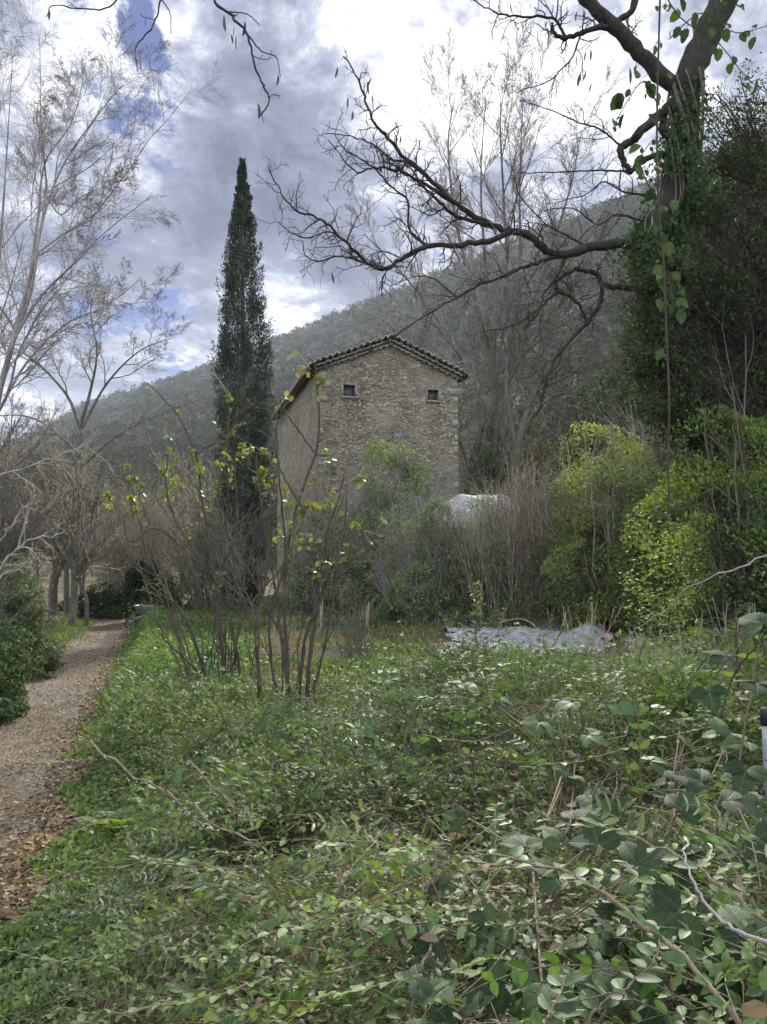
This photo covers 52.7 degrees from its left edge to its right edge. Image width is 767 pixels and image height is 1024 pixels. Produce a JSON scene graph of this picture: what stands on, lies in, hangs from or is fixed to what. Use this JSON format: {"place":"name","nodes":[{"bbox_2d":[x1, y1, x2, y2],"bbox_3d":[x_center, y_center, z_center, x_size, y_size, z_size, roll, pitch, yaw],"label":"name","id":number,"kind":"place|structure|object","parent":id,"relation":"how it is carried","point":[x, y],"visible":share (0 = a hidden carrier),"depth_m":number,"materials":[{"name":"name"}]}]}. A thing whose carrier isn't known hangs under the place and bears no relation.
{"place":"outdoors","nodes":[
{"label":"outdoors","id":0,"kind":"place"},
{"bbox_2d":[0,616,127,971],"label":"path","id":1,"kind":"structure","parent":0,"point":[28,776],"depth_m":9.06,"materials":[{"name":"gravel"}]},
{"bbox_2d":[0,0,766,444],"label":"sky","id":2,"kind":"structure","parent":0,"point":[196,169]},
{"bbox_2d":[3,135,766,562],"bbox_3d":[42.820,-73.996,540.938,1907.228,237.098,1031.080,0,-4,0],"label":"hillside","id":3,"kind":"structure","parent":0,"point":[355,335],"depth_m":458.69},
{"bbox_2d":[0,122,766,570],"bbox_3d":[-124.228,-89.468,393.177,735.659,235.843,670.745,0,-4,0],"label":"forest","id":4,"kind":"object","parent":3,"relation":"on","point":[210,428],"visible":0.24,"depth_m":334.88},
{"bbox_2d":[19,461,764,1023],"bbox_3d":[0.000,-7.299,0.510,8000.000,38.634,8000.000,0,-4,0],"label":"ground","id":5,"kind":"structure","parent":0,"point":[291,651],"depth_m":5.68,"materials":[{"name":"plant"}]},
{"bbox_2d":[0,583,39,729],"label":"hedge shrub","id":6,"kind":"object","parent":5,"relation":"on","point":[10,691],"visible":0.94,"depth_m":10.03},
{"bbox_2d":[0,550,73,680],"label":"hedge shrub","id":7,"kind":"object","parent":5,"relation":"on","point":[50,652],"visible":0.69,"depth_m":13.68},
{"bbox_2d":[0,402,91,615],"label":"woodland tree","id":8,"kind":"object","parent":5,"relation":"on","point":[51,593],"visible":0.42,"depth_m":26.19,"materials":[{"name":"grey plant"}]},
{"bbox_2d":[4,408,87,613],"bbox_3d":[-11.768,0.106,27.157,2.825,7.727,3.025,1,-4,-9],"label":"woodland tree","id":9,"kind":"object","parent":5,"relation":"on","point":[61,565],"visible":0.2,"depth_m":26.96,"materials":[{"name":"grey plant"}]},
{"bbox_2d":[0,399,97,559],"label":"woodland tree","id":10,"kind":"object","parent":5,"relation":"on","point":[39,441],"visible":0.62,"depth_m":23.48,"materials":[{"name":"grey plant"}]},
{"bbox_2d":[0,401,100,622],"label":"brown thicket","id":11,"kind":"object","parent":5,"relation":"on","point":[5,542],"visible":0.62,"depth_m":19.10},
{"bbox_2d":[32,435,115,611],"bbox_3d":[-11.205,0.771,28.895,3.364,6.911,3.569,-2,-5,28],"label":"woodland tree","id":12,"kind":"object","parent":5,"relation":"on","point":[66,588],"visible":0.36,"depth_m":28.44,"materials":[{"name":"grey plant"}]},
{"bbox_2d":[22,436,128,625],"bbox_3d":[-10.498,0.849,24.907,3.190,6.554,3.385,-4,-5,41],"label":"woodland tree","id":13,"kind":"object","parent":5,"relation":"on","point":[71,619],"visible":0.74,"depth_m":24.90,"materials":[{"name":"brown plant"}]},
{"bbox_2d":[0,934,168,964],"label":"arching shoot","id":14,"kind":"object","parent":5,"relation":"on","point":[130,947],"visible":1,"depth_m":1.70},
{"bbox_2d":[57,457,128,626],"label":"woodland tree","id":15,"kind":"object","parent":5,"relation":"on","point":[85,561],"visible":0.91,"depth_m":25.13,"materials":[{"name":"brown plant"}]},
{"bbox_2d":[58,581,134,619],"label":"evergreen shrub","id":16,"kind":"object","parent":5,"relation":"on","point":[109,605],"visible":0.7,"depth_m":28.99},
{"bbox_2d":[0,260,210,623],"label":"bare tree","id":17,"kind":"object","parent":5,"relation":"on","point":[81,424],"visible":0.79,"depth_m":26.30,"materials":[{"name":"grey plant"}]},
{"bbox_2d":[74,805,144,833],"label":"fern","id":18,"kind":"object","parent":5,"relation":"on","point":[109,818],"visible":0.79,"depth_m":5.14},
{"bbox_2d":[0,0,232,411],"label":"birch tree","id":19,"kind":"object","parent":5,"relation":"on","point":[21,318],"visible":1,"depth_m":14.36,"materials":[{"name":"grey plant"}]},
{"bbox_2d":[0,485,71,580],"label":"dead branch","id":20,"kind":"object","parent":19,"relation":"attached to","point":[18,547],"visible":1,"depth_m":11.98,"materials":[{"name":"wood"}]},
{"bbox_2d":[0,418,109,541],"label":"dead branch","id":21,"kind":"object","parent":19,"relation":"attached to","point":[24,468],"visible":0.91,"depth_m":13.07,"materials":[{"name":"wood"}]},
{"bbox_2d":[62,455,187,602],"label":"brown thicket","id":22,"kind":"object","parent":5,"relation":"on","point":[111,578],"visible":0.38,"depth_m":32.60,"materials":[{"name":"plant"}]},
{"bbox_2d":[119,551,184,616],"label":"evergreen shrub","id":23,"kind":"object","parent":5,"relation":"on","point":[132,582],"visible":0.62,"depth_m":26.40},
{"bbox_2d":[138,451,213,598],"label":"woodland tree","id":24,"kind":"object","parent":5,"relation":"on","point":[178,489],"visible":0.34,"depth_m":34.59,"materials":[{"name":"grey plant"}]},
{"bbox_2d":[147,451,223,602],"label":"woodland tree","id":25,"kind":"object","parent":5,"relation":"on","point":[185,473],"visible":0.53,"depth_m":31.10,"materials":[{"name":"grey plant"}]},
{"bbox_2d":[122,478,283,628],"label":"brown thicket","id":26,"kind":"object","parent":5,"relation":"on","point":[222,591],"visible":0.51,"depth_m":25.51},
{"bbox_2d":[83,365,340,682],"bbox_3d":[-2.221,0.283,9.885,3.125,4.145,1.981,1,-4,-13],"label":"sapling","id":27,"kind":"object","parent":5,"relation":"on","point":[133,501],"visible":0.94,"depth_m":9.58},
{"bbox_2d":[207,157,276,609],"bbox_3d":[-4.850,-4.513,26.869,2.409,16.191,2.554,0,-4,0],"label":"cypress tree","id":28,"kind":"object","parent":5,"relation":"on","point":[253,308],"visible":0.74,"depth_m":26.51,"materials":[{"name":"green plant"}]},
{"bbox_2d":[196,336,394,713],"bbox_3d":[-0.842,0.235,7.621,1.935,3.971,1.768,0,-4,0],"label":"sapling","id":29,"kind":"object","parent":5,"relation":"on","point":[313,506],"visible":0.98,"depth_m":7.58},
{"bbox_2d":[268,487,371,618],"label":"tall shrub","id":30,"kind":"object","parent":5,"relation":"on","point":[302,594],"visible":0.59,"depth_m":22.20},
{"bbox_2d":[0,605,691,1023],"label":"ground cover","id":31,"kind":"object","parent":5,"relation":"on","point":[72,841],"visible":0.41,"depth_m":5.96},
{"bbox_2d":[328,589,385,657],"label":"stalk clump","id":32,"kind":"object","parent":5,"relation":"on","point":[356,642],"visible":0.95,"depth_m":12.85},
{"bbox_2d":[0,607,738,1023],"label":"leaf litter","id":33,"kind":"object","parent":5,"relation":"on","point":[10,895],"visible":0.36,"depth_m":6.92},
{"bbox_2d":[271,333,469,604],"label":"stone house","id":34,"kind":"structure","parent":5,"relation":"on","point":[372,387],"depth_m":31.29,"materials":[{"name":"stone"}]},
{"bbox_2d":[0,635,766,1023],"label":"dead stems","id":35,"kind":"object","parent":5,"relation":"on","point":[400,885],"depth_m":2.95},
{"bbox_2d":[0,656,766,1023],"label":"undergrowth","id":36,"kind":"object","parent":5,"relation":"on","point":[742,964],"visible":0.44,"depth_m":1.99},
{"bbox_2d":[0,954,179,1002],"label":"arching shoot","id":37,"kind":"object","parent":36,"relation":"on","point":[44,969],"visible":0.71,"depth_m":2.12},
{"bbox_2d":[11,857,272,888],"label":"arching shoot","id":38,"kind":"object","parent":36,"relation":"on","point":[216,868],"visible":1,"depth_m":1.99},
{"bbox_2d":[55,974,272,1021],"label":"arching shoot","id":39,"kind":"object","parent":36,"relation":"on","point":[213,998],"visible":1,"depth_m":1.34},
{"bbox_2d":[70,993,287,1023],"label":"arching shoot","id":40,"kind":"object","parent":36,"relation":"on","point":[81,1018],"visible":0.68,"depth_m":1.52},
{"bbox_2d":[89,740,324,890],"bbox_3d":[-0.850,1.276,3.398,0.146,0.222,2.028,4,-5,-42],"label":"arching shoot","id":41,"kind":"object","parent":36,"relation":"on","point":[163,790],"visible":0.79,"depth_m":3.50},
{"bbox_2d":[305,971,422,1000],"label":"arching shoot","id":42,"kind":"object","parent":36,"relation":"on","point":[399,975],"visible":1,"depth_m":1.18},
{"bbox_2d":[265,841,515,919],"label":"arching shoot","id":43,"kind":"object","parent":36,"relation":"on","point":[358,850],"visible":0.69,"depth_m":1.75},
{"bbox_2d":[209,910,578,970],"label":"arching shoot","id":44,"kind":"object","parent":36,"relation":"on","point":[366,920],"visible":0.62,"depth_m":1.45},
{"bbox_2d":[262,893,588,947],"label":"arching shoot","id":45,"kind":"object","parent":36,"relation":"on","point":[327,914],"visible":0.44,"depth_m":1.59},
{"bbox_2d":[392,924,511,1023],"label":"bramble","id":46,"kind":"object","parent":36,"relation":"on","point":[422,989],"visible":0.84,"depth_m":1.21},
{"bbox_2d":[409,871,542,1017],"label":"bramble","id":47,"kind":"object","parent":36,"relation":"on","point":[506,935],"visible":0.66,"depth_m":1.39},
{"bbox_2d":[389,915,571,939],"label":"arching shoot","id":48,"kind":"object","parent":36,"relation":"on","point":[461,932],"visible":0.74,"depth_m":1.38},
{"bbox_2d":[483,800,508,878],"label":"arching shoot","id":49,"kind":"object","parent":36,"relation":"on","point":[498,806],"visible":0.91,"depth_m":2.30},
{"bbox_2d":[440,794,604,971],"bbox_3d":[0.372,1.004,1.937,0.430,0.535,0.501,0,-4,0],"label":"bramble","id":50,"kind":"object","parent":36,"relation":"on","point":[552,839],"visible":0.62,"depth_m":1.83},
{"bbox_2d":[467,812,668,985],"bbox_3d":[0.349,0.890,1.497,0.391,0.543,0.200,0,-4,0],"label":"bramble","id":51,"kind":"object","parent":36,"relation":"on","point":[631,852],"visible":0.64,"depth_m":1.48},
{"bbox_2d":[507,851,638,1017],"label":"bramble","id":52,"kind":"object","parent":36,"relation":"on","point":[605,947],"visible":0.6,"depth_m":1.36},
{"bbox_2d":[533,750,635,908],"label":"bramble","id":53,"kind":"object","parent":36,"relation":"on","point":[563,775],"visible":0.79,"depth_m":2.16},
{"bbox_2d":[454,845,742,1023],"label":"arching shoot","id":54,"kind":"object","parent":36,"relation":"on","point":[674,955],"visible":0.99,"depth_m":1.09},
{"bbox_2d":[508,935,688,1023],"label":"bramble","id":55,"kind":"object","parent":36,"relation":"on","point":[604,983],"visible":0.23,"depth_m":1.21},
{"bbox_2d":[554,775,683,861],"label":"bramble","id":56,"kind":"object","parent":36,"relation":"on","point":[579,782],"visible":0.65,"depth_m":2.15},
{"bbox_2d":[580,931,676,1023],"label":"arching shoot","id":57,"kind":"object","parent":36,"relation":"on","point":[645,948],"visible":0.89,"depth_m":1.07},
{"bbox_2d":[574,878,702,993],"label":"bramble","id":58,"kind":"object","parent":36,"relation":"on","point":[602,911],"visible":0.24,"depth_m":1.52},
{"bbox_2d":[537,817,766,923],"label":"arching shoot","id":59,"kind":"object","parent":36,"relation":"on","point":[590,822],"visible":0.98,"depth_m":1.23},
{"bbox_2d":[577,883,766,1023],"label":"bramble","id":60,"kind":"object","parent":36,"relation":"on","point":[664,911],"visible":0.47,"depth_m":1.28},
{"bbox_2d":[651,717,727,840],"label":"bramble","id":61,"kind":"object","parent":36,"relation":"on","point":[666,778],"visible":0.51,"depth_m":2.44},
{"bbox_2d":[641,717,756,865],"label":"bramble","id":62,"kind":"object","parent":36,"relation":"on","point":[732,740],"visible":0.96,"depth_m":2.33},
{"bbox_2d":[652,930,765,1010],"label":"bramble","id":63,"kind":"object","parent":36,"relation":"on","point":[697,989],"visible":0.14,"depth_m":1.25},
{"bbox_2d":[659,843,766,912],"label":"bramble","id":64,"kind":"object","parent":36,"relation":"on","point":[701,907],"visible":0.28,"depth_m":1.67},
{"bbox_2d":[664,759,766,925],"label":"bramble","id":65,"kind":"object","parent":36,"relation":"on","point":[738,805],"visible":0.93,"depth_m":1.77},
{"bbox_2d":[690,612,766,790],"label":"bramble","id":66,"kind":"object","parent":36,"relation":"on","point":[751,624],"visible":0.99,"depth_m":2.04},
{"bbox_2d":[0,602,766,999],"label":"weeds","id":67,"kind":"object","parent":5,"relation":"on","point":[388,734],"visible":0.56,"depth_m":4.48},
{"bbox_2d":[71,624,766,1023],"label":"caught leaves","id":68,"kind":"object","parent":67,"relation":"on","point":[755,1008],"visible":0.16,"depth_m":1.97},
{"bbox_2d":[0,605,766,1023],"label":"shoots","id":69,"kind":"object","parent":5,"relation":"on","point":[370,811],"visible":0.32,"depth_m":3.56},
{"bbox_2d":[30,602,759,802],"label":"grass","id":70,"kind":"structure","parent":5,"relation":"on","point":[131,661],"depth_m":13.41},
{"bbox_2d":[46,0,746,568],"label":"overhanging tree","id":71,"kind":"object","parent":5,"relation":"on","point":[696,52],"visible":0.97,"depth_m":10.25,"materials":[{"name":"brown plant"}]},
{"bbox_2d":[591,66,765,583],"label":"ivy","id":72,"kind":"object","parent":71,"relation":"attached to","point":[675,232],"visible":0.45,"depth_m":10.26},
{"bbox_2d":[610,0,766,513],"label":"hanging vine","id":73,"kind":"object","parent":71,"relation":"hanging from","point":[616,103],"visible":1,"depth_m":2.59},
{"bbox_2d":[314,400,482,613],"bbox_3d":[0.587,-0.046,24.459,4.900,7.784,4.942,1,-4,-18],"label":"tall shrub","id":74,"kind":"object","parent":5,"relation":"on","point":[394,460],"visible":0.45,"depth_m":24.01,"materials":[{"name":"green plant"}]},
{"bbox_2d":[361,481,445,621],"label":"dense shrub","id":75,"kind":"object","parent":5,"relation":"on","point":[393,608],"visible":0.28,"depth_m":20.24,"materials":[{"name":"green plant"}]},
{"bbox_2d":[44,675,766,1023],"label":"broad leaved weeds","id":76,"kind":"object","parent":5,"relation":"on","point":[432,915],"visible":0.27,"depth_m":1.50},
{"bbox_2d":[357,678,461,783],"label":"bramble","id":77,"kind":"object","parent":5,"relation":"on","point":[367,731],"visible":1,"depth_m":3.54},
{"bbox_2d":[66,611,766,1023],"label":"tall weeds","id":78,"kind":"object","parent":5,"relation":"on","point":[328,833],"visible":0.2,"depth_m":2.87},
{"bbox_2d":[338,235,496,493],"bbox_3d":[1.791,-6.927,37.070,8.088,13.062,5.307,0,-4,0],"label":"bare tree","id":79,"kind":"object","parent":5,"relation":"on","point":[367,320],"visible":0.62,"depth_m":37.42,"materials":[{"name":"grey plant"}]},
{"bbox_2d":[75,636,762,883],"bbox_3d":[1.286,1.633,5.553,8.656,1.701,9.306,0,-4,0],"label":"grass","id":80,"kind":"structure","parent":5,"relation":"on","point":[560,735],"depth_m":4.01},
{"bbox_2d":[86,707,766,1019],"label":"narrow leaved weeds","id":81,"kind":"object","parent":5,"relation":"on","point":[608,821],"visible":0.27,"depth_m":2.15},
{"bbox_2d":[379,449,479,628],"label":"dense shrub","id":82,"kind":"object","parent":5,"relation":"on","point":[423,568],"visible":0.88,"depth_m":18.63,"materials":[{"name":"green plant"}]},
{"bbox_2d":[244,608,684,695],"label":"dry grass","id":83,"kind":"structure","parent":5,"relation":"on","point":[405,639],"depth_m":14.86,"materials":[{"name":"plant"}]},
{"bbox_2d":[422,456,530,627],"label":"dense shrub","id":84,"kind":"object","parent":5,"relation":"on","point":[470,549],"visible":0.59,"depth_m":18.41,"materials":[{"name":"brown plant"}]},
{"bbox_2d":[435,494,519,611],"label":"plastic tunnel","id":85,"kind":"structure","parent":5,"relation":"on","point":[462,496],"depth_m":20.50,"materials":[{"name":"white plastic"}]},
{"bbox_2d":[337,1,633,492],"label":"bare tree","id":86,"kind":"object","parent":5,"relation":"on","point":[491,345],"visible":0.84,"depth_m":42.92,"materials":[{"name":"grey plant"}]},
{"bbox_2d":[458,404,528,515],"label":"evergreen shrub","id":87,"kind":"object","parent":5,"relation":"on","point":[497,473],"visible":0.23,"depth_m":33.15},
{"bbox_2d":[438,479,564,628],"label":"stalk clump","id":88,"kind":"object","parent":5,"relation":"on","point":[494,593],"visible":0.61,"depth_m":18.04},
{"bbox_2d":[458,347,550,494],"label":"woodland tree","id":89,"kind":"object","parent":5,"relation":"on","point":[487,418],"visible":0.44,"depth_m":39.27,"materials":[{"name":"grey plant"}]},
{"bbox_2d":[457,545,560,629],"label":"dense shrub","id":90,"kind":"object","parent":5,"relation":"on","point":[485,595],"visible":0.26,"depth_m":17.93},
{"bbox_2d":[471,417,582,626],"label":"dry shrub","id":91,"kind":"object","parent":5,"relation":"on","point":[513,508],"visible":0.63,"depth_m":18.07,"materials":[{"name":"plant"}]},
{"bbox_2d":[443,614,615,654],"bbox_3d":[3.360,2.405,16.031,4.651,0.441,6.018,0,-4,0],"label":"plastic sheet","id":92,"kind":"object","parent":5,"relation":"on","point":[515,636],"visible":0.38,"depth_m":15.45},
{"bbox_2d":[483,390,575,525],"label":"evergreen shrub","id":93,"kind":"object","parent":5,"relation":"on","point":[533,449],"visible":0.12,"depth_m":31.03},
{"bbox_2d":[457,682,634,825],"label":"bramble","id":94,"kind":"object","parent":5,"relation":"on","point":[563,704],"visible":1,"depth_m":2.67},
{"bbox_2d":[502,455,593,628],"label":"dense shrub","id":95,"kind":"object","parent":5,"relation":"on","point":[539,567],"visible":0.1,"depth_m":18.00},
{"bbox_2d":[469,216,632,493],"bbox_3d":[8.836,-7.192,36.551,7.736,12.780,7.006,-3,-5,38],"label":"bare tree","id":96,"kind":"object","parent":5,"relation":"on","point":[536,389],"visible":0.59,"depth_m":36.34,"materials":[{"name":"grey plant"}]},
{"bbox_2d":[530,970,588,1023],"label":"arching shoot","id":97,"kind":"object","parent":5,"relation":"on","point":[567,1009],"visible":0.98,"depth_m":0.99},
{"bbox_2d":[520,419,610,630],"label":"leafy shrub","id":98,"kind":"object","parent":5,"relation":"on","point":[575,464],"visible":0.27,"depth_m":17.69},
{"bbox_2d":[503,312,629,496],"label":"woodland tree","id":99,"kind":"object","parent":5,"relation":"on","point":[554,412],"visible":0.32,"depth_m":41.41,"materials":[{"name":"grey plant"}]},
{"bbox_2d":[520,327,641,584],"bbox_3d":[7.897,-1.557,26.622,5.538,11.158,5.552,2,-4,-21],"label":"evergreen shrub","id":100,"kind":"object","parent":5,"relation":"on","point":[591,418],"visible":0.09,"depth_m":27.17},
{"bbox_2d":[547,602,644,667],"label":"stalk clump","id":101,"kind":"object","parent":5,"relation":"on","point":[583,635],"visible":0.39,"depth_m":8.83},
{"bbox_2d":[536,444,677,631],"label":"leafy shrub","id":102,"kind":"object","parent":5,"relation":"on","point":[600,527],"visible":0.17,"depth_m":16.92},
{"bbox_2d":[525,367,706,639],"bbox_3d":[5.049,0.083,17.178,3.734,6.323,3.654,0,-4,0],"label":"leafy shrub","id":103,"kind":"object","parent":5,"relation":"on","point":[578,543],"visible":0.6,"depth_m":16.53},
{"bbox_2d":[533,259,710,508],"bbox_3d":[7.325,-2.413,22.363,5.590,12.373,5.704,0,-4,0],"label":"evergreen shrub","id":104,"kind":"object","parent":5,"relation":"on","point":[618,397],"visible":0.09,"depth_m":22.22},
{"bbox_2d":[569,300,694,535],"bbox_3d":[6.935,-1.427,19.281,5.048,9.437,4.376,0,-4,0],"label":"leafy shrub","id":105,"kind":"object","parent":5,"relation":"on","point":[658,445],"visible":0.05,"depth_m":18.96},
{"bbox_2d":[581,393,689,631],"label":"leafy shrub","id":106,"kind":"object","parent":5,"relation":"on","point":[636,462],"visible":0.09,"depth_m":17.81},
{"bbox_2d":[578,501,692,638],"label":"leafy shrub","id":107,"kind":"object","parent":5,"relation":"on","point":[598,557],"visible":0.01,"depth_m":16.78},
{"bbox_2d":[628,689,649,804],"bbox_3d":[0.975,0.896,2.944,0.083,0.438,0.029,-1,-4,9],"label":"bramble cane","id":108,"kind":"object","parent":5,"relation":"on","point":[642,745],"visible":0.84,"depth_m":2.95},
{"bbox_2d":[590,457,714,638],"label":"leafy shrub","id":109,"kind":"object","parent":5,"relation":"on","point":[629,596],"visible":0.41,"depth_m":15.71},
{"bbox_2d":[558,52,766,499],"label":"evergreen tree","id":110,"kind":"object","parent":5,"relation":"on","point":[741,274],"visible":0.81,"depth_m":10.26,"materials":[{"name":"green plant"}]},
{"bbox_2d":[612,333,766,500],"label":"evergreen tree","id":111,"kind":"object","parent":5,"relation":"on","point":[760,406],"visible":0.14,"depth_m":11.08,"materials":[{"name":"green plant"}]},
{"bbox_2d":[619,301,766,676],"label":"leafy shrub","id":112,"kind":"object","parent":5,"relation":"on","point":[756,429],"visible":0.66,"depth_m":9.15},
{"bbox_2d":[656,471,764,643],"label":"leafy shrub","id":113,"kind":"object","parent":5,"relation":"on","point":[694,607],"visible":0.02,"depth_m":14.36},
{"bbox_2d":[668,597,757,756],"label":"stalk clump","id":114,"kind":"object","parent":5,"relation":"on","point":[725,630],"visible":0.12,"depth_m":5.90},
{"bbox_2d":[678,470,766,669],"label":"leafy shrub","id":115,"kind":"object","parent":5,"relation":"on","point":[731,609],"visible":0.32,"depth_m":8.85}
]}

